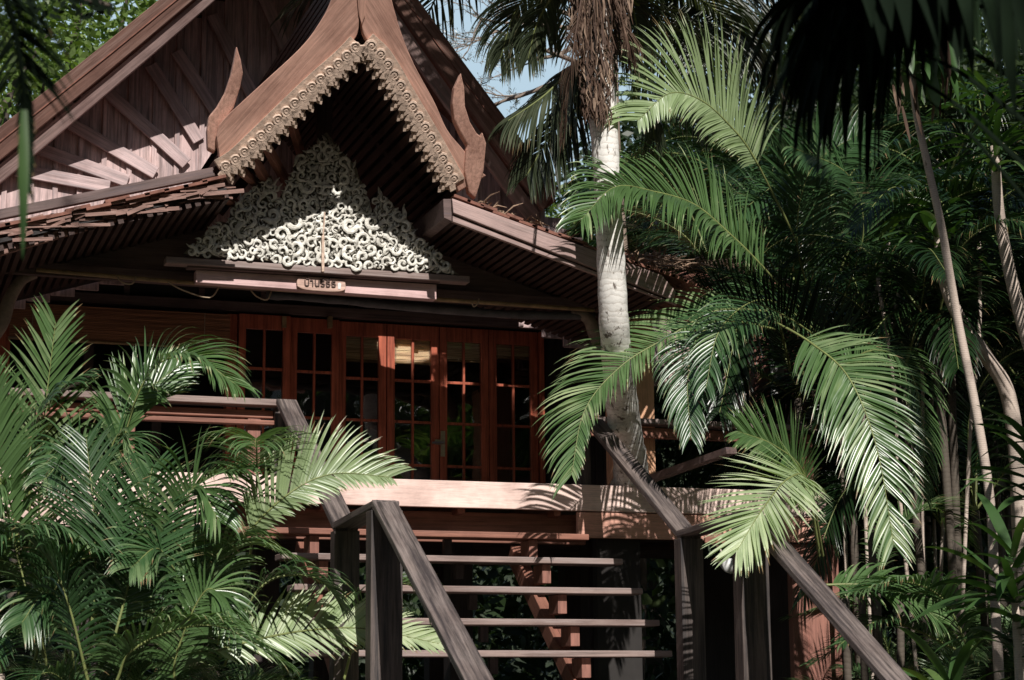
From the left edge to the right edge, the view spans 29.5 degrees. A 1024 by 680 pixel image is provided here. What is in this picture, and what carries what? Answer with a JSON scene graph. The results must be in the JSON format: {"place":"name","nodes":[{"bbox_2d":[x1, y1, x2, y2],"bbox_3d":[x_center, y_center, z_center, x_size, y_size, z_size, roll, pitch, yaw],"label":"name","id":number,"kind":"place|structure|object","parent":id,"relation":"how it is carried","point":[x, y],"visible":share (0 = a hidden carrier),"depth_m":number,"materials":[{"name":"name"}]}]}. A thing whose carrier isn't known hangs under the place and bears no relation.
{"place":"outdoors","nodes":[
{"label":"outdoors","id":0,"kind":"place"},
{"bbox_2d":[0,448,711,679],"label":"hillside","id":1,"kind":"structure","parent":0,"point":[548,663],"depth_m":55.54,"materials":[{"name":"green plant"}]},
{"bbox_2d":[0,0,1003,234],"label":"sky","id":2,"kind":"structure","parent":0,"point":[522,84],"materials":[{"name":"blue"}]},
{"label":"ground","id":3,"kind":"structure","parent":0,"visible":0},
{"bbox_2d":[0,0,78,258],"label":"overhanging palm","id":4,"kind":"object","parent":3,"relation":"on","point":[25,108],"visible":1,"depth_m":4.54,"materials":[{"name":"green plant"}]},
{"bbox_2d":[11,0,115,20],"bbox_3d":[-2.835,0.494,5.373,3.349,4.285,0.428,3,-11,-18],"label":"tree","id":5,"kind":"object","parent":3,"relation":"on","point":[100,7],"visible":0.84,"depth_m":6.18,"materials":[{"name":"green plant"}]},
{"bbox_2d":[0,0,139,124],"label":"broadleaf tree","id":6,"kind":"object","parent":3,"relation":"on","point":[7,106],"visible":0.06,"depth_m":22.27,"materials":[{"name":"green plant"}]},
{"bbox_2d":[0,1,147,662],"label":"broadleaf tree","id":7,"kind":"object","parent":3,"relation":"on","point":[38,61],"visible":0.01,"depth_m":31.79,"materials":[{"name":"green plant"}]},
{"bbox_2d":[0,0,157,679],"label":"broadleaf tree","id":8,"kind":"object","parent":3,"relation":"on","point":[143,5],"visible":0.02,"depth_m":25.13,"materials":[{"name":"green plant"}]},
{"bbox_2d":[0,642,189,679],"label":"areca palm","id":9,"kind":"object","parent":3,"relation":"on","point":[60,655],"visible":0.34,"depth_m":13.19,"materials":[{"name":"plant"}]},
{"bbox_2d":[1,656,219,679],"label":"areca palm","id":10,"kind":"object","parent":3,"relation":"on","point":[56,676],"visible":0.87,"depth_m":11.20,"materials":[{"name":"plant"}]},
{"bbox_2d":[0,294,238,679],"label":"areca palm","id":11,"kind":"object","parent":3,"relation":"on","point":[28,618],"visible":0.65,"depth_m":11.70,"materials":[{"name":"plant"}]},
{"bbox_2d":[0,325,315,679],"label":"areca palm","id":12,"kind":"object","parent":3,"relation":"on","point":[160,379],"visible":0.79,"depth_m":11.49,"materials":[{"name":"plant"}]},
{"bbox_2d":[101,628,290,679],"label":"areca palm","id":13,"kind":"object","parent":3,"relation":"on","point":[215,647],"visible":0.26,"depth_m":13.37,"materials":[{"name":"plant"}]},
{"bbox_2d":[74,411,447,679],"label":"areca palm","id":14,"kind":"object","parent":3,"relation":"on","point":[318,474],"visible":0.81,"depth_m":11.97,"materials":[{"name":"plant"}]},
{"bbox_2d":[0,0,842,679],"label":"thai house","id":15,"kind":"structure","parent":3,"relation":"on","point":[228,148],"depth_m":15.88,"materials":[{"name":"brown wood"}]},
{"bbox_2d":[8,303,230,350],"bbox_3d":[-3.346,-0.111,16.682,1.888,0.328,0.030,3,-11,-18],"label":"bamboo blind","id":16,"kind":"object","parent":15,"relation":"attached to","point":[153,319],"visible":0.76,"depth_m":16.71,"materials":[{"name":"wood"}]},
{"bbox_2d":[8,388,276,474],"bbox_3d":[-3.946,0.642,14.185,4.524,0.590,0.210,3,-11,-18],"label":"deck railing","id":17,"kind":"object","parent":15,"relation":"on","point":[253,423],"visible":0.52,"depth_m":14.72,"materials":[{"name":"brown wood"}]},
{"bbox_2d":[236,313,290,474],"bbox_3d":[-2.175,0.607,16.994,0.459,1.680,0.045,3,-11,-18],"label":"door leaf","id":18,"kind":"structure","parent":15,"relation":"in","point":[245,321],"depth_m":17.08,"materials":[{"name":"brown wood"}]},
{"bbox_2d":[290,317,338,476],"bbox_3d":[-1.753,0.638,17.176,0.441,1.680,0.045,3,-11,-18],"label":"door leaf","id":19,"kind":"structure","parent":15,"relation":"in","point":[298,325],"depth_m":17.24,"materials":[{"name":"brown wood"}]},
{"bbox_2d":[36,268,594,311],"bbox_3d":[-1.423,-0.343,15.063,4.413,0.161,0.054,3,-11,-18],"label":"bamboo pole","id":20,"kind":"object","parent":15,"relation":"attached to","point":[188,282],"visible":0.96,"depth_m":14.77,"materials":[{"name":"wood"}]},
{"bbox_2d":[296,277,345,291],"bbox_3d":[-1.460,-0.425,14.888,0.383,0.109,0.040,3,-11,-18],"label":"name sign","id":21,"kind":"object","parent":15,"relation":"attached to","point":[318,284],"visible":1,"depth_m":14.88,"materials":[{"name":"brown wood"}]},
{"bbox_2d":[346,337,377,362],"bbox_3d":[-1.345,0.029,17.508,0.421,0.366,0.030,3,-11,-18],"label":"bamboo blind","id":22,"kind":"object","parent":15,"relation":"attached to","point":[371,356],"visible":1,"depth_m":17.50,"materials":[{"name":"wood"}]},
{"bbox_2d":[338,321,385,468],"bbox_3d":[-1.343,0.671,17.364,0.442,1.680,0.045,3,-11,-18],"label":"door leaf","id":23,"kind":"structure","parent":15,"relation":"in","point":[346,329],"depth_m":17.42,"materials":[{"name":"brown wood"}]},
{"bbox_2d":[395,339,429,365],"bbox_3d":[-0.897,0.052,17.657,0.428,0.362,0.030,3,-11,-18],"label":"bamboo blind","id":24,"kind":"object","parent":15,"relation":"attached to","point":[418,344],"visible":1,"depth_m":17.64,"materials":[{"name":"wood"}]},
{"bbox_2d":[386,324,438,479],"bbox_3d":[-0.897,0.696,17.512,0.484,1.680,0.045,3,-11,-18],"label":"door leaf","id":25,"kind":"structure","parent":15,"relation":"in","point":[393,331],"depth_m":17.54,"materials":[{"name":"brown wood"}]},
{"bbox_2d":[266,291,595,319],"bbox_3d":[-0.617,-0.264,15.592,2.730,0.118,0.082,3,-11,-18],"label":"rolled awning","id":26,"kind":"object","parent":15,"relation":"attached to","point":[454,310],"visible":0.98,"depth_m":15.54,"materials":[{"name":"brown wood"}]},
{"bbox_2d":[432,327,488,481],"bbox_3d":[-0.470,0.713,17.622,0.550,1.680,0.107,3,-11,-18],"label":"door leaf","id":27,"kind":"structure","parent":15,"relation":"in","point":[446,334],"depth_m":17.68,"materials":[{"name":"brown wood"}]},
{"bbox_2d":[447,342,479,362],"bbox_3d":[-0.442,0.056,17.812,0.435,0.318,0.030,3,-11,-18],"label":"bamboo blind","id":28,"kind":"object","parent":15,"relation":"attached to","point":[472,354],"visible":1,"depth_m":17.80,"materials":[{"name":"wood"}]},
{"bbox_2d":[496,345,528,359],"bbox_3d":[0.022,0.056,17.971,0.442,0.267,0.030,3,-11,-18],"label":"bamboo blind","id":29,"kind":"object","parent":15,"relation":"attached to","point":[506,354],"visible":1,"depth_m":17.95,"materials":[{"name":"wood"}]},
{"bbox_2d":[488,330,538,482],"bbox_3d":[0.011,0.746,17.814,0.470,1.680,0.045,3,-11,-18],"label":"door leaf","id":30,"kind":"structure","parent":15,"relation":"in","point":[495,337],"depth_m":17.83,"materials":[{"name":"brown wood"}]},
{"bbox_2d":[477,191,646,261],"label":"leaf litter","id":31,"kind":"object","parent":15,"relation":"on","point":[496,205],"visible":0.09,"depth_m":15.01,"materials":[{"name":"brown plant"}]},
{"bbox_2d":[649,447,736,481],"bbox_3d":[1.370,0.982,15.164,0.103,0.167,1.131,6,-12,-30],"label":"loose plank","id":32,"kind":"object","parent":15,"relation":"on","point":[708,458],"visible":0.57,"depth_m":15.04,"materials":[{"name":"brown wood"}]},
{"bbox_2d":[580,417,816,488],"bbox_3d":[1.560,0.961,16.042,2.077,0.572,0.155,3,-11,-18],"label":"deck railing","id":33,"kind":"object","parent":15,"relation":"on","point":[666,433],"visible":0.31,"depth_m":16.07,"materials":[{"name":"brown wood"}]},
{"bbox_2d":[624,248,784,278],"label":"leaf litter","id":34,"kind":"object","parent":15,"relation":"on","point":[654,258],"visible":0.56,"depth_m":17.59,"materials":[{"name":"brown plant"}]},
{"bbox_2d":[704,537,732,573],"bbox_3d":[1.640,1.694,15.256,0.297,0.304,0.360,-3,-11,15],"label":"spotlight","id":35,"kind":"object","parent":15,"relation":"attached to","point":[726,566],"visible":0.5,"depth_m":15.08,"materials":[{"name":"white metal"}]},
{"bbox_2d":[769,337,784,395],"bbox_3d":[2.893,0.277,20.937,0.240,0.700,0.020,3,-11,-18],"label":"wing window","id":36,"kind":"structure","parent":15,"relation":"in","point":[772,370],"depth_m":20.90,"materials":[{"name":"brown wood"}]},
{"bbox_2d":[0,453,1013,679],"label":"undergrowth","id":37,"kind":"object","parent":3,"relation":"on","point":[511,607],"visible":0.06,"depth_m":23.39,"materials":[{"name":"green plant"}]},
{"bbox_2d":[267,0,804,512],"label":"coconut palm","id":38,"kind":"object","parent":3,"relation":"on","point":[601,34],"visible":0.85,"depth_m":14.86,"materials":[{"name":"green plant"}]},
{"bbox_2d":[438,0,646,679],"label":"palm tree","id":39,"kind":"object","parent":3,"relation":"on","point":[515,97],"visible":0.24,"depth_m":23.68,"materials":[{"name":"green plant"}]},
{"bbox_2d":[261,399,910,679],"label":"wooden staircase","id":40,"kind":"structure","parent":3,"relation":"on","point":[394,549],"depth_m":13.20,"materials":[{"name":"red wood"}]},
{"bbox_2d":[522,176,681,673],"bbox_3d":[0.053,2.407,31.671,6.744,10.560,5.934,3,-11,-18],"label":"broadleaf tree","id":41,"kind":"object","parent":3,"relation":"on","point":[552,209],"depth_m":31.27,"materials":[{"name":"green plant"}]},
{"bbox_2d":[568,228,710,679],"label":"broadleaf tree","id":42,"kind":"object","parent":3,"relation":"on","point":[648,661],"depth_m":28.87,"materials":[{"name":"green plant"}]},
{"bbox_2d":[564,108,787,554],"bbox_3d":[2.762,1.723,27.030,6.573,10.118,6.206,3,-11,-18],"label":"broadleaf tree","id":43,"kind":"object","parent":3,"relation":"on","point":[665,451],"visible":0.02,"depth_m":26.50,"materials":[{"name":"green plant"}]},
{"bbox_2d":[661,329,721,555],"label":"broadleaf tree","id":44,"kind":"object","parent":3,"relation":"on","point":[697,484],"depth_m":32.86,"materials":[{"name":"green plant"}]},
{"bbox_2d":[545,50,855,246],"bbox_3d":[5.101,1.561,38.587,9.646,14.915,9.591,3,-11,-18],"label":"broadleaf tree","id":45,"kind":"object","parent":3,"relation":"on","point":[556,208],"visible":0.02,"depth_m":38.72,"materials":[{"name":"green plant"}]},
{"bbox_2d":[515,137,916,488],"bbox_3d":[2.809,1.509,20.820,5.874,7.963,5.177,3,-11,-18],"label":"areca palm","id":46,"kind":"object","parent":3,"relation":"on","point":[683,241],"visible":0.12,"depth_m":21.03,"materials":[{"name":"green plant"}]},
{"bbox_2d":[562,142,890,484],"bbox_3d":[2.553,1.806,22.675,5.544,8.076,5.304,-10,-14,41],"label":"areca palm","id":47,"kind":"object","parent":3,"relation":"on","point":[637,228],"visible":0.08,"depth_m":23.12,"materials":[{"name":"green plant"}]},
{"bbox_2d":[654,347,833,556],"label":"broadleaf tree","id":48,"kind":"object","parent":3,"relation":"on","point":[662,415],"visible":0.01,"depth_m":24.42,"materials":[{"name":"green plant"}]},
{"bbox_2d":[531,257,981,679],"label":"areca palm","id":49,"kind":"object","parent":3,"relation":"on","point":[841,386],"visible":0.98,"depth_m":13.92,"materials":[{"name":"green plant"}]},
{"bbox_2d":[699,394,834,579],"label":"areca palm","id":50,"kind":"object","parent":3,"relation":"on","point":[743,545],"visible":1,"depth_m":12.52,"materials":[{"name":"green plant"}]},
{"bbox_2d":[555,5,992,679],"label":"areca palm","id":51,"kind":"object","parent":3,"relation":"on","point":[673,99],"visible":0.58,"depth_m":15.15,"materials":[{"name":"green plant"}]},
{"bbox_2d":[548,5,1011,550],"bbox_3d":[4.542,0.954,30.793,8.675,13.121,7.984,3,-11,-18],"label":"broadleaf tree","id":52,"kind":"object","parent":3,"relation":"on","point":[626,133],"depth_m":29.90,"materials":[{"name":"green plant"}]},
{"bbox_2d":[545,67,1023,564],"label":"areca palm","id":53,"kind":"object","parent":3,"relation":"on","point":[923,108],"visible":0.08,"depth_m":24.36,"materials":[{"name":"green plant"}]},
{"bbox_2d":[547,162,1023,543],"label":"areca palm","id":54,"kind":"object","parent":3,"relation":"on","point":[737,378],"visible":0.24,"depth_m":17.54,"materials":[{"name":"green plant"}]},
{"bbox_2d":[566,52,1007,204],"bbox_3d":[7.051,0.704,37.660,10.666,16.325,10.622,3,-11,-18],"label":"broadleaf tree","id":55,"kind":"object","parent":3,"relation":"on","point":[625,123],"depth_m":37.69,"materials":[{"name":"green plant"}]},
{"bbox_2d":[628,42,1023,660],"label":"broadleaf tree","id":56,"kind":"object","parent":3,"relation":"on","point":[774,121],"depth_m":26.61,"materials":[{"name":"green plant"}]},
{"bbox_2d":[655,351,1023,571],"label":"areca palm","id":57,"kind":"object","parent":3,"relation":"on","point":[685,453],"visible":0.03,"depth_m":22.58,"materials":[{"name":"green plant"}]},
{"bbox_2d":[671,171,1023,679],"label":"areca palm","id":58,"kind":"object","parent":3,"relation":"on","point":[963,259],"visible":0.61,"depth_m":15.48,"materials":[{"name":"green plant"}]},
{"bbox_2d":[671,257,1023,608],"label":"areca palm","id":59,"kind":"object","parent":3,"relation":"on","point":[1006,520],"visible":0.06,"depth_m":19.34,"materials":[{"name":"green plant"}]},
{"bbox_2d":[685,76,1023,645],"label":"areca palm","id":60,"kind":"object","parent":3,"relation":"on","point":[928,539],"visible":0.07,"depth_m":19.56,"materials":[{"name":"green plant"}]},
{"bbox_2d":[789,630,935,679],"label":"areca palm","id":61,"kind":"object","parent":3,"relation":"on","point":[855,669],"visible":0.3,"depth_m":15.32,"materials":[{"name":"green plant"}]},
{"bbox_2d":[703,375,1023,664],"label":"areca palm","id":62,"kind":"object","parent":3,"relation":"on","point":[836,494],"visible":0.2,"depth_m":16.56,"materials":[{"name":"green plant"}]},
{"bbox_2d":[714,242,1023,679],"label":"areca palm","id":63,"kind":"object","parent":3,"relation":"on","point":[1009,358],"visible":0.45,"depth_m":15.94,"materials":[{"name":"green plant"}]},
{"bbox_2d":[726,156,1023,605],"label":"areca palm","id":64,"kind":"object","parent":3,"relation":"on","point":[965,182],"visible":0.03,"depth_m":18.77,"materials":[{"name":"green plant"}]},
{"bbox_2d":[818,240,931,677],"bbox_3d":[2.994,1.786,15.304,0.875,5.155,0.772,-10,-14,41],"label":"bamboo plant","id":65,"kind":"object","parent":3,"relation":"on","point":[881,304],"visible":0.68,"depth_m":15.57,"materials":[{"name":"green plant"}]},
{"bbox_2d":[735,0,1023,199],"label":"overhanging palm","id":66,"kind":"object","parent":3,"relation":"on","point":[832,42],"visible":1,"depth_m":5.80,"materials":[{"name":"green plant"}]},
{"bbox_2d":[839,220,926,679],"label":"bamboo plant","id":67,"kind":"object","parent":3,"relation":"on","point":[844,520],"visible":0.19,"depth_m":15.96,"materials":[{"name":"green plant"}]},
{"bbox_2d":[845,254,922,678],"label":"bamboo plant","id":68,"kind":"object","parent":3,"relation":"on","point":[864,452],"visible":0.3,"depth_m":15.61,"materials":[{"name":"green plant"}]},
{"bbox_2d":[762,11,1023,235],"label":"broadleaf tree","id":69,"kind":"object","parent":3,"relation":"on","point":[1019,63],"visible":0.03,"depth_m":24.43,"materials":[{"name":"green plant"}]},
{"bbox_2d":[768,0,1020,132],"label":"broadleaf tree","id":70,"kind":"object","parent":3,"relation":"on","point":[984,34],"visible":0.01,"depth_m":34.45,"materials":[{"name":"green plant"}]},
{"bbox_2d":[766,113,1023,346],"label":"areca palm","id":71,"kind":"object","parent":3,"relation":"on","point":[897,143],"visible":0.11,"depth_m":21.35,"materials":[{"name":"green plant"}]},
{"bbox_2d":[779,594,1013,679],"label":"areca palm","id":72,"kind":"object","parent":3,"relation":"on","point":[885,641],"visible":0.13,"depth_m":15.87,"materials":[{"name":"green plant"}]},
{"bbox_2d":[868,222,928,578],"bbox_3d":[3.421,1.702,15.822,0.868,5.506,0.809,-10,-14,41],"label":"bamboo plant","id":73,"kind":"object","parent":3,"relation":"on","point":[922,512],"visible":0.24,"depth_m":16.07,"materials":[{"name":"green plant"}]},
{"bbox_2d":[778,231,1022,576],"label":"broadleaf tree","id":74,"kind":"object","parent":3,"relation":"on","point":[974,574],"depth_m":23.79,"materials":[{"name":"green plant"}]},
{"bbox_2d":[825,562,978,658],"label":"areca palm","id":75,"kind":"object","parent":3,"relation":"on","point":[902,585],"visible":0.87,"depth_m":12.58,"materials":[{"name":"plant"}]},
{"bbox_2d":[792,22,1017,581],"bbox_3d":[9.046,0.535,39.980,10.852,17.495,10.676,-5,-12,21],"label":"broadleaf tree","id":76,"kind":"object","parent":3,"relation":"on","point":[1017,141],"depth_m":38.76,"materials":[{"name":"green plant"}]},
{"bbox_2d":[874,167,973,601],"bbox_3d":[3.758,1.571,17.127,0.984,6.246,0.838,3,-11,-18],"label":"bamboo plant","id":77,"kind":"object","parent":3,"relation":"on","point":[934,523],"visible":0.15,"depth_m":17.07,"materials":[{"name":"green plant"}]},
{"bbox_2d":[840,534,1009,658],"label":"areca palm","id":78,"kind":"object","parent":3,"relation":"on","point":[929,562],"visible":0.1,"depth_m":17.75,"materials":[{"name":"green plant"}]},
{"bbox_2d":[854,12,1003,679],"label":"leaning trunk","id":79,"kind":"object","parent":3,"relation":"on","point":[936,79],"visible":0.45,"depth_m":13.43,"materials":[{"name":"plant"}]},
{"bbox_2d":[869,626,1012,679],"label":"areca palm","id":80,"kind":"object","parent":3,"relation":"on","point":[944,652],"visible":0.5,"depth_m":14.58,"materials":[{"name":"green plant"}]},
{"bbox_2d":[875,197,1023,668],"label":"palm tree","id":81,"kind":"object","parent":3,"relation":"on","point":[990,362],"visible":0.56,"depth_m":15.17,"materials":[{"name":"plant"}]},
{"bbox_2d":[891,580,1014,679],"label":"areca palm","id":82,"kind":"object","parent":3,"relation":"on","point":[1007,621],"visible":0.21,"depth_m":15.50,"materials":[{"name":"green plant"}]},
{"bbox_2d":[917,299,988,655],"bbox_3d":[3.861,2.094,16.485,0.769,4.980,0.826,-6,-12,26],"label":"bamboo plant","id":83,"kind":"object","parent":3,"relation":"on","point":[941,551],"visible":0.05,"depth_m":16.48,"materials":[{"name":"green plant"}]},
{"bbox_2d":[895,626,1013,679],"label":"dracaena","id":84,"kind":"object","parent":3,"relation":"on","point":[959,659],"visible":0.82,"depth_m":11.05,"materials":[{"name":"plant"}]},
{"bbox_2d":[909,492,1023,679],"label":"dracaena","id":85,"kind":"object","parent":3,"relation":"on","point":[1008,579],"visible":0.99,"depth_m":11.21,"materials":[{"name":"plant"}]},
{"bbox_2d":[909,59,1023,349],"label":"palm tree","id":86,"kind":"object","parent":3,"relation":"on","point":[995,150],"visible":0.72,"depth_m":14.76,"materials":[{"name":"plant"}]},
{"bbox_2d":[930,49,1023,541],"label":"broadleaf tree","id":87,"kind":"object","parent":3,"relation":"on","point":[961,64],"depth_m":30.88,"materials":[{"name":"green plant"}]},
{"bbox_2d":[956,405,1023,547],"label":"dracaena","id":88,"kind":"object","parent":3,"relation":"on","point":[1019,429],"visible":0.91,"depth_m":12.38,"materials":[{"name":"plant"}]},
{"bbox_2d":[958,210,1023,644],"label":"bamboo plant","id":89,"kind":"object","parent":3,"relation":"on","point":[968,466],"visible":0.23,"depth_m":15.45,"materials":[{"name":"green plant"}]}
]}

